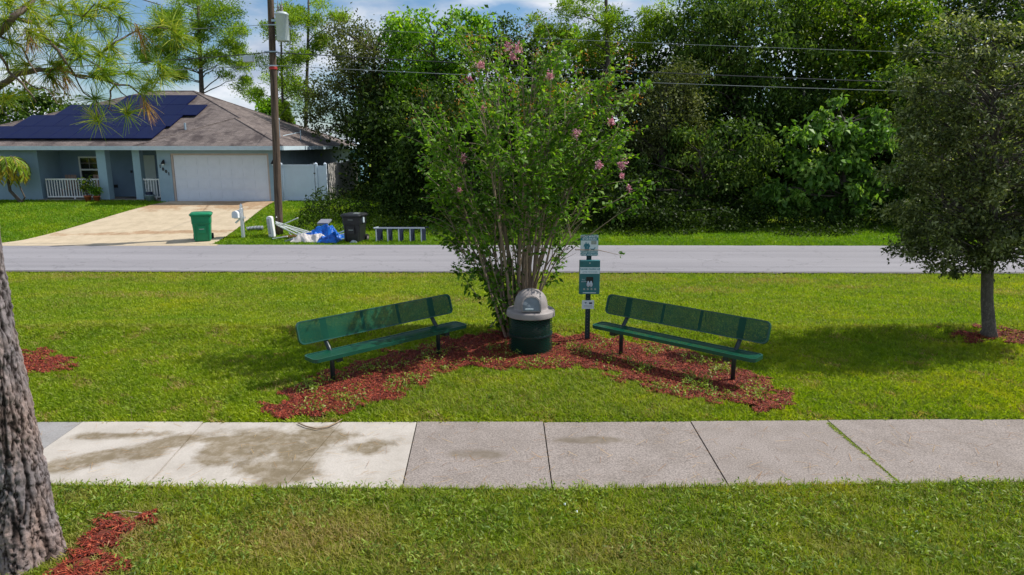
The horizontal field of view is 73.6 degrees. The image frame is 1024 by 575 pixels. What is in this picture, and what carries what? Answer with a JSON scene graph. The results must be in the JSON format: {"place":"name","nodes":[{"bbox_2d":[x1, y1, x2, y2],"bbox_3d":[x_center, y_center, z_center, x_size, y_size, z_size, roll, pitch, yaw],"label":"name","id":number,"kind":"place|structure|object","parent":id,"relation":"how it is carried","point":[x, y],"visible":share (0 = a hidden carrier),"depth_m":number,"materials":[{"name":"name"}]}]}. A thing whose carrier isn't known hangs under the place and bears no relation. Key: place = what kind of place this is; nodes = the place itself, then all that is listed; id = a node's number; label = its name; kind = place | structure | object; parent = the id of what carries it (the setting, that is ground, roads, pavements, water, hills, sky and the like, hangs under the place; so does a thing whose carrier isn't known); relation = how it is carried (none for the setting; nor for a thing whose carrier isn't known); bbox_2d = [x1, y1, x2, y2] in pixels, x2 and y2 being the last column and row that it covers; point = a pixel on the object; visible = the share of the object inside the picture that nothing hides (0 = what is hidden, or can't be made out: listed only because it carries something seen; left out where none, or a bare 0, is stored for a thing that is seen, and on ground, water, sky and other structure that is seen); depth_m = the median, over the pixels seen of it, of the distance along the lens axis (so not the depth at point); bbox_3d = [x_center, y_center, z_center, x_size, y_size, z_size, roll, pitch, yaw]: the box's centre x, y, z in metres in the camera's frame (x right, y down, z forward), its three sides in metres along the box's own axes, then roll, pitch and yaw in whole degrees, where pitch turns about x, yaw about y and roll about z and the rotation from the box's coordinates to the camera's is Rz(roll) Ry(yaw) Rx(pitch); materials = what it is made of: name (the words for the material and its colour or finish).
{"place":"outdoors","nodes":[
{"label":"outdoors","id":0,"kind":"place"},
{"bbox_2d":[2,201,273,245],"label":"driveway","id":1,"kind":"structure","parent":0,"point":[165,224],"depth_m":28.31,"materials":[{"name":"beige concrete"}]},
{"bbox_2d":[189,211,213,241],"bbox_3d":[-11.875,-2.345,26.219,0.796,1.113,0.930,-4,13,-20],"label":"wheeled bin","id":2,"kind":"object","parent":1,"relation":"on","point":[201,221],"visible":0.99,"depth_m":25.88,"materials":[{"name":"green plastic"}]},
{"bbox_2d":[0,0,1009,145],"label":"sky","id":3,"kind":"structure","parent":0,"point":[258,10],"materials":[{"name":"white"}]},
{"bbox_2d":[0,473,1023,574],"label":"grass lawn","id":4,"kind":"structure","parent":0,"point":[955,531],"depth_m":5.47,"materials":[{"name":"green plant"}]},
{"bbox_2d":[0,148,1023,574],"bbox_3d":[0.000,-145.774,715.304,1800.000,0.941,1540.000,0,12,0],"label":"lawn ground","id":5,"kind":"structure","parent":0,"point":[918,336],"depth_m":9.51,"materials":[{"name":"green plant"}]},
{"bbox_2d":[0,156,31,202],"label":"palm","id":6,"kind":"object","parent":5,"relation":"on","point":[11,167],"visible":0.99,"depth_m":32.57,"materials":[{"name":"green plant"}]},
{"bbox_2d":[0,82,79,124],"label":"broadleaf tree","id":7,"kind":"object","parent":5,"relation":"on","point":[42,104],"visible":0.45,"depth_m":59.12,"materials":[{"name":"green plant"}]},
{"bbox_2d":[74,174,95,201],"bbox_3d":[-20.817,-4.882,33.479,0.933,1.324,0.890,7,14,30],"label":"potted plant","id":8,"kind":"object","parent":5,"relation":"on","point":[87,197],"visible":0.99,"depth_m":33.43,"materials":[{"name":"green plant"}]},
{"bbox_2d":[84,184,102,200],"bbox_3d":[-20.385,-4.662,33.451,0.758,0.906,0.739,11,16,42],"label":"potted plant","id":9,"kind":"object","parent":5,"relation":"on","point":[95,191],"visible":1,"depth_m":33.43,"materials":[{"name":"green plant"}]},
{"bbox_2d":[0,0,198,574],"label":"pine tree","id":10,"kind":"object","parent":5,"relation":"on","point":[31,532],"visible":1,"depth_m":4.92,"materials":[{"name":"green plant"}]},
{"bbox_2d":[145,192,154,200],"bbox_3d":[-17.883,-4.503,33.792,0.490,0.450,0.490,0,12,0],"label":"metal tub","id":11,"kind":"object","parent":5,"relation":"on","point":[149,196],"visible":0.98,"depth_m":33.64,"materials":[{"name":"grey metal"}]},
{"bbox_2d":[0,91,356,201],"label":"house","id":12,"kind":"structure","parent":5,"relation":"on","point":[195,146],"depth_m":34.21,"materials":[{"name":"blue paint"}]},
{"bbox_2d":[61,175,78,197],"bbox_3d":[-22.759,-5.210,35.177,0.600,1.150,0.500,0,12,0],"label":"porch chair","id":13,"kind":"object","parent":12,"relation":"on","point":[70,176],"visible":0.75,"depth_m":35.30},
{"bbox_2d":[78,157,97,180],"bbox_3d":[-21.757,-6.194,35.656,1.550,1.247,0.060,0,12,0],"label":"window","id":14,"kind":"structure","parent":12,"relation":"in","point":[87,165],"depth_m":35.64,"materials":[{"name":"white glass"}]},
{"bbox_2d":[91,175,99,197],"bbox_3d":[-21.301,-5.210,35.177,0.600,1.150,0.500,0,12,0],"label":"porch chair","id":15,"kind":"object","parent":12,"relation":"on","point":[95,176],"visible":0.14,"depth_m":35.30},
{"bbox_2d":[143,155,158,195],"bbox_3d":[-18.925,-5.820,35.708,0.691,2.127,0.107,0,12,0],"label":"front door","id":16,"kind":"structure","parent":12,"relation":"in","point":[149,160],"depth_m":35.66,"materials":[{"name":"grey metal"}]},
{"bbox_2d":[170,154,270,200],"bbox_3d":[-14.126,-5.339,33.301,4.735,2.328,0.100,0,12,0],"label":"garage door","id":17,"kind":"structure","parent":12,"relation":"in","point":[196,177],"depth_m":33.29,"materials":[{"name":"white metal"}]},
{"bbox_2d":[126,0,259,97],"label":"pine tree","id":18,"kind":"object","parent":5,"relation":"on","point":[209,12],"visible":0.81,"depth_m":47.26,"materials":[{"name":"green plant"}]},
{"bbox_2d":[232,204,244,237],"bbox_3d":[-10.634,-2.592,26.711,0.420,1.403,0.492,0,12,0],"label":"mailbox","id":19,"kind":"object","parent":5,"relation":"on","point":[238,215],"visible":0.98,"depth_m":26.64,"materials":[{"name":"white paint"}]},
{"bbox_2d":[247,226,262,230],"bbox_3d":[-10.479,-2.422,27.901,0.645,0.193,0.186,-5,13,-22],"label":"ribbed pipe","id":20,"kind":"object","parent":5,"relation":"on","point":[255,227],"visible":1,"depth_m":27.84,"materials":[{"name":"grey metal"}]},
{"bbox_2d":[266,216,275,236],"bbox_3d":[-9.461,-2.386,26.858,0.263,0.824,0.234,0,12,0],"label":"tower fan","id":21,"kind":"object","parent":5,"relation":"on","point":[270,226],"visible":1,"depth_m":26.77},
{"bbox_2d":[248,95,294,122],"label":"broadleaf tree","id":22,"kind":"object","parent":5,"relation":"on","point":[267,110],"visible":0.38,"depth_m":53.55,"materials":[{"name":"green plant"}]},
{"bbox_2d":[242,71,303,108],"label":"pine tree","id":23,"kind":"object","parent":5,"relation":"on","point":[259,96],"visible":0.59,"depth_m":51.06,"materials":[{"name":"green plant"}]},
{"bbox_2d":[263,0,282,235],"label":"utility pole","id":24,"kind":"object","parent":5,"relation":"on","point":[273,65],"visible":0.94,"depth_m":26.34,"materials":[{"name":"brown wood"}]},
{"bbox_2d":[271,1,290,54],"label":"transformer","id":25,"kind":"object","parent":24,"relation":"attached to","point":[281,20],"visible":1,"depth_m":25.48,"materials":[{"name":"grey metal"}]},
{"bbox_2d":[4,52,1022,86],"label":"power line","id":26,"kind":"object","parent":24,"relation":"attached to","point":[504,65],"visible":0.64,"depth_m":25.93,"materials":[{"name":"metal"}]},
{"bbox_2d":[240,55,254,61],"bbox_3d":[-9.949,-8.637,25.826,0.600,0.239,0.200,0,12,0],"label":"splice box","id":27,"kind":"object","parent":26,"relation":"hanging from","point":[248,58],"visible":1,"depth_m":25.74,"materials":[{"name":"metal"}]},
{"bbox_2d":[4,25,1023,55],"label":"power line","id":28,"kind":"object","parent":24,"relation":"attached to","point":[541,38],"visible":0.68,"depth_m":25.75,"materials":[{"name":"metal"}]},
{"bbox_2d":[34,65,1003,93],"bbox_3d":[0.013,-7.865,26.111,51.526,1.175,0.260,0,12,0],"label":"power line","id":29,"kind":"object","parent":24,"relation":"attached to","point":[519,77],"visible":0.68,"depth_m":26.02,"materials":[{"name":"metal"}]},
{"bbox_2d":[246,5,317,122],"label":"pine tree","id":30,"kind":"object","parent":5,"relation":"on","point":[283,61],"visible":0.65,"depth_m":43.90,"materials":[{"name":"green plant"}]},
{"bbox_2d":[281,162,327,200],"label":"vinyl gate","id":31,"kind":"structure","parent":5,"relation":"on","point":[299,182],"depth_m":33.61,"materials":[{"name":"white plastic"}]},
{"bbox_2d":[290,233,323,241],"bbox_3d":[-7.689,-1.909,26.154,1.495,0.339,0.602,0,12,0],"label":"white cloth","id":32,"kind":"object","parent":5,"relation":"on","point":[304,237],"visible":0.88,"depth_m":25.98,"materials":[{"name":"white fabric"}]},
{"bbox_2d":[274,0,356,127],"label":"pine tree","id":33,"kind":"object","parent":5,"relation":"on","point":[314,17],"visible":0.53,"depth_m":45.12,"materials":[{"name":"green plant"}]},
{"bbox_2d":[306,224,343,240],"bbox_3d":[-7.361,-2.176,26.637,1.630,0.644,1.196,0,12,0],"label":"blue tarp","id":34,"kind":"object","parent":5,"relation":"on","point":[325,229],"visible":0.7,"depth_m":26.43,"materials":[{"name":"blue plastic"}]},
{"bbox_2d":[275,221,308,231],"bbox_3d":[-8.545,-2.362,26.594,1.367,0.405,0.040,2,12,8],"label":"pole section","id":35,"kind":"object","parent":34,"relation":"on","point":[293,227],"visible":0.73,"depth_m":26.57,"materials":[{"name":"white metal"}]},
{"bbox_2d":[317,219,331,224],"bbox_3d":[-7.335,-2.572,26.755,0.496,0.183,0.334,0,12,0],"label":"grey slab","id":36,"kind":"object","parent":34,"relation":"on","point":[324,221],"depth_m":26.69,"materials":[{"name":"grey concrete"}]},
{"bbox_2d":[317,235,338,242],"bbox_3d":[-7.022,-1.842,25.998,0.842,0.283,0.547,0,12,0],"label":"blue tarp fold","id":37,"kind":"object","parent":5,"relation":"on","point":[329,238],"visible":0.99,"depth_m":25.86,"materials":[{"name":"blue plastic"}]},
{"bbox_2d":[327,159,357,199],"bbox_3d":[-9.680,-6.398,39.605,0.077,1.889,12.026,-1,12,-6],"label":"wooden fence","id":38,"kind":"object","parent":5,"relation":"on","point":[334,176],"visible":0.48,"depth_m":36.99,"materials":[{"name":"grey wood"}]},
{"bbox_2d":[340,212,368,241],"bbox_3d":[-5.996,-2.314,26.163,0.816,1.102,0.952,2,12,11],"label":"wheeled bin","id":39,"kind":"object","parent":5,"relation":"on","point":[354,223],"visible":0.98,"depth_m":25.82,"materials":[{"name":"black plastic"}]},
{"bbox_2d":[350,142,368,181],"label":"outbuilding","id":40,"kind":"structure","parent":5,"relation":"on","point":[359,180],"depth_m":50.45,"materials":[{"name":"blue"}]},
{"bbox_2d":[287,2,453,176],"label":"oak tree","id":41,"kind":"object","parent":5,"relation":"on","point":[359,41],"visible":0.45,"depth_m":41.66,"materials":[{"name":"green plant"}]},
{"bbox_2d":[295,294,466,380],"bbox_3d":[-1.706,0.737,9.422,2.480,0.913,0.498,-11,16,-43],"label":"park bench","id":42,"kind":"object","parent":5,"relation":"on","point":[432,308],"visible":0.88,"depth_m":9.28,"materials":[{"name":"green metal"}]},
{"bbox_2d":[373,227,428,241],"bbox_3d":[-4.251,-2.032,26.268,2.070,0.584,0.330,0,12,0],"label":"metal rack","id":43,"kind":"object","parent":5,"relation":"on","point":[379,233],"visible":0.93,"depth_m":26.22,"materials":[{"name":"metal"}]},
{"bbox_2d":[371,128,451,213],"bbox_3d":[-4.383,-5.190,31.152,4.086,4.428,2.811,0,12,0],"label":"shrub","id":44,"kind":"object","parent":5,"relation":"on","point":[403,183],"visible":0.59,"depth_m":30.80,"materials":[{"name":"green plant"}]},
{"bbox_2d":[376,76,449,210],"bbox_3d":[-4.700,-7.027,33.671,3.762,6.524,3.415,0,12,0],"label":"woodland tree","id":45,"kind":"object","parent":5,"relation":"on","point":[398,121],"visible":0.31,"depth_m":33.23,"materials":[{"name":"green plant"}]},
{"bbox_2d":[364,4,503,112],"bbox_3d":[-4.366,-10.245,38.473,7.357,10.957,5.592,-3,12,-13],"label":"broadleaf tree","id":46,"kind":"object","parent":5,"relation":"on","point":[408,35],"visible":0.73,"depth_m":37.50,"materials":[{"name":"green plant"}]},
{"bbox_2d":[404,424,550,478],"bbox_3d":[-0.263,1.650,7.025,17.757,0.001,1.363,0,12,0],"label":"sidewalk bedding","id":47,"kind":"object","parent":5,"relation":"on","point":[546,448],"visible":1,"depth_m":6.92,"materials":[{"name":"grey concrete"}]},
{"bbox_2d":[0,198,979,245],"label":"grass lawn","id":48,"kind":"structure","parent":5,"relation":"on","point":[746,238],"depth_m":28.09,"materials":[{"name":"green plant"}]},
{"bbox_2d":[394,117,586,220],"bbox_3d":[-1.182,-5.162,32.182,10.064,5.532,4.741,0,12,0],"label":"broadleaf tree","id":49,"kind":"object","parent":5,"relation":"on","point":[477,178],"visible":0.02,"depth_m":31.39,"materials":[{"name":"green plant"}]},
{"bbox_2d":[447,7,564,177],"bbox_3d":[-0.088,-10.440,39.549,7.379,11.175,4.541,0,12,0],"label":"evergreen tree","id":50,"kind":"object","parent":5,"relation":"on","point":[506,23],"visible":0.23,"depth_m":38.53,"materials":[{"name":"green plant"}]},
{"bbox_2d":[6,270,1023,327],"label":"grass swale","id":51,"kind":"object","parent":5,"relation":"on","point":[959,288],"depth_m":16.43,"materials":[{"name":"green plant"}]},
{"bbox_2d":[15,321,1023,423],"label":"grass lawn","id":52,"kind":"structure","parent":5,"relation":"on","point":[956,404],"depth_m":9.06,"materials":[{"name":"green plant"}]},
{"bbox_2d":[361,365,716,417],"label":"grass tufts","id":53,"kind":"object","parent":52,"relation":"on","point":[533,394],"visible":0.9,"depth_m":8.31,"materials":[{"name":"green plant"}]},
{"bbox_2d":[392,71,646,221],"bbox_3d":[0.236,-6.010,30.827,11.485,7.317,5.946,0,12,0],"label":"shrub","id":54,"kind":"object","parent":5,"relation":"on","point":[452,113],"visible":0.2,"depth_m":30.12,"materials":[{"name":"green plant"}]},
{"bbox_2d":[21,323,1023,574],"bbox_3d":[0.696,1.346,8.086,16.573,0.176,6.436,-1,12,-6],"label":"wood chip mulch","id":55,"kind":"object","parent":5,"relation":"on","point":[287,409],"visible":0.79,"depth_m":9.23,"materials":[{"name":"brown wood"}]},
{"bbox_2d":[112,510,140,513],"bbox_3d":[-3.219,1.876,5.703,0.288,0.014,0.056,-1,12,-5],"label":"fallen branch","id":56,"kind":"object","parent":55,"relation":"on","point":[125,511],"visible":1,"depth_m":5.71,"materials":[{"name":"wood"}]},
{"bbox_2d":[394,5,661,337],"bbox_3d":[0.264,-1.669,10.611,3.962,4.968,3.391,0,12,0],"label":"crape myrtle","id":57,"kind":"object","parent":55,"relation":"on","point":[547,167],"visible":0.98,"depth_m":10.17,"materials":[{"name":"green plant"}]},
{"bbox_2d":[506,288,554,355],"bbox_3d":[0.279,0.492,10.207,0.724,0.972,0.724,0,12,0],"label":"trash can","id":58,"kind":"object","parent":55,"relation":"on","point":[530,313],"visible":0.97,"depth_m":9.98,"materials":[{"name":"green"}]},
{"bbox_2d":[291,330,788,413],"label":"weeds","id":59,"kind":"object","parent":55,"relation":"on","point":[351,402],"visible":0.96,"depth_m":9.06,"materials":[{"name":"green plant"}]},
{"bbox_2d":[579,235,599,338],"bbox_3d":[1.188,0.068,10.549,0.313,1.764,0.148,0,12,0],"label":"dog waste station","id":60,"kind":"object","parent":55,"relation":"on","point":[589,276],"visible":0.98,"depth_m":10.46,"materials":[{"name":"green plastic"}]},
{"bbox_2d":[531,84,598,137],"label":"woodland tree","id":61,"kind":"object","parent":5,"relation":"on","point":[567,100],"visible":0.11,"depth_m":33.96,"materials":[{"name":"green plant"}]},
{"bbox_2d":[516,0,682,123],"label":"pine tree","id":62,"kind":"object","parent":5,"relation":"on","point":[607,13],"visible":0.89,"depth_m":35.77,"materials":[{"name":"green plant"}]},
{"bbox_2d":[290,183,1022,237],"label":"undergrowth","id":63,"kind":"object","parent":5,"relation":"on","point":[825,229],"visible":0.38,"depth_m":29.12,"materials":[{"name":"green plant"}]},
{"bbox_2d":[605,48,723,195],"bbox_3d":[7.143,-7.226,32.555,6.130,7.780,4.644,0,12,0],"label":"oak tree","id":64,"kind":"object","parent":5,"relation":"on","point":[689,98],"visible":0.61,"depth_m":31.92,"materials":[{"name":"green plant"}]},
{"bbox_2d":[312,0,1023,212],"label":"woodland","id":65,"kind":"object","parent":5,"relation":"on","point":[371,135],"visible":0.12,"depth_m":37.80,"materials":[{"name":"green plant"}]},
{"bbox_2d":[563,166,780,230],"bbox_3d":[6.757,-3.694,30.061,9.694,3.814,4.909,0,12,0],"label":"shrub","id":66,"kind":"object","parent":5,"relation":"on","point":[613,196],"visible":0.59,"depth_m":29.22,"materials":[{"name":"green plant"}]},
{"bbox_2d":[592,294,771,379],"bbox_3d":[2.241,0.735,9.432,2.480,0.913,0.498,11,16,41],"label":"park bench","id":67,"kind":"object","parent":5,"relation":"on","point":[727,354],"visible":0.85,"depth_m":9.31,"materials":[{"name":"green metal"}]},
{"bbox_2d":[594,111,794,223],"bbox_3d":[8.184,-5.156,31.563,9.081,5.875,4.194,0,12,0],"label":"broadleaf tree","id":68,"kind":"object","parent":5,"relation":"on","point":[748,176],"visible":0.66,"depth_m":30.93,"materials":[{"name":"green plant"}]},
{"bbox_2d":[639,0,852,197],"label":"broadleaf tree","id":69,"kind":"object","parent":5,"relation":"on","point":[725,19],"visible":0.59,"depth_m":34.31,"materials":[{"name":"green plant"}]},
{"bbox_2d":[768,79,824,182],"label":"woodland tree","id":70,"kind":"object","parent":5,"relation":"on","point":[804,93],"visible":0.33,"depth_m":34.49,"materials":[{"name":"green plant"}]},
{"bbox_2d":[744,93,914,226],"bbox_3d":[14.192,-5.398,30.057,7.262,6.105,3.426,0,12,0],"label":"maple tree","id":71,"kind":"object","parent":5,"relation":"on","point":[857,183],"visible":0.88,"depth_m":29.61,"materials":[{"name":"green plant"}]},
{"bbox_2d":[759,0,954,127],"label":"broadleaf tree","id":72,"kind":"object","parent":5,"relation":"on","point":[888,14],"visible":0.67,"depth_m":35.09,"materials":[{"name":"green plant"}]},
{"bbox_2d":[865,59,952,223],"bbox_3d":[17.988,-6.039,30.975,4.197,8.381,3.251,4,12,18],"label":"broadleaf tree","id":73,"kind":"object","parent":5,"relation":"on","point":[888,75],"visible":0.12,"depth_m":30.36,"materials":[{"name":"green plant"}]},
{"bbox_2d":[880,91,941,116],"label":"woodland tree","id":74,"kind":"object","parent":5,"relation":"on","point":[897,99],"visible":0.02,"depth_m":35.34,"materials":[{"name":"green plant"}]},
{"bbox_2d":[867,6,1023,340],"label":"oak tree","id":75,"kind":"object","parent":5,"relation":"on","point":[990,194],"visible":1,"depth_m":10.17,"materials":[{"name":"green plant"}]},
{"bbox_2d":[870,105,1022,226],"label":"shrub","id":76,"kind":"object","parent":5,"relation":"on","point":[899,192],"visible":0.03,"depth_m":29.98,"materials":[{"name":"green plant"}]},
{"bbox_2d":[883,1,1023,187],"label":"broadleaf tree","id":77,"kind":"object","parent":5,"relation":"on","point":[946,42],"visible":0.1,"depth_m":34.85,"materials":[{"name":"green plant"}]},
{"bbox_2d":[916,0,1023,39],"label":"broadleaf tree","id":78,"kind":"object","parent":5,"relation":"on","point":[1022,4],"visible":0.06,"depth_m":41.13,"materials":[{"name":"green plant"}]},
{"bbox_2d":[2,245,1023,271],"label":"road","id":79,"kind":"structure","parent":0,"point":[702,258],"depth_m":22.31,"materials":[{"name":"grey asphalt"}]},
{"bbox_2d":[5,270,1023,272],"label":"road edge","id":80,"kind":"object","parent":79,"relation":"on","point":[465,271],"visible":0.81,"depth_m":20.05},
{"bbox_2d":[37,419,1023,490],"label":"sidewalk","id":81,"kind":"structure","parent":0,"point":[87,445],"depth_m":6.86,"materials":[{"name":"grey concrete"}]},
{"bbox_2d":[827,422,899,482],"bbox_3d":[3.516,1.648,6.916,0.107,0.058,1.409,0,12,0],"label":"joint moss","id":82,"kind":"object","parent":81,"relation":"on","point":[839,432],"visible":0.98,"depth_m":7.01,"materials":[{"name":"green plant"}]},
{"bbox_2d":[41,419,1022,484],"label":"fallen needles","id":83,"kind":"object","parent":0,"point":[544,456],"depth_m":6.85,"materials":[{"name":"brown plant"}]}
]}

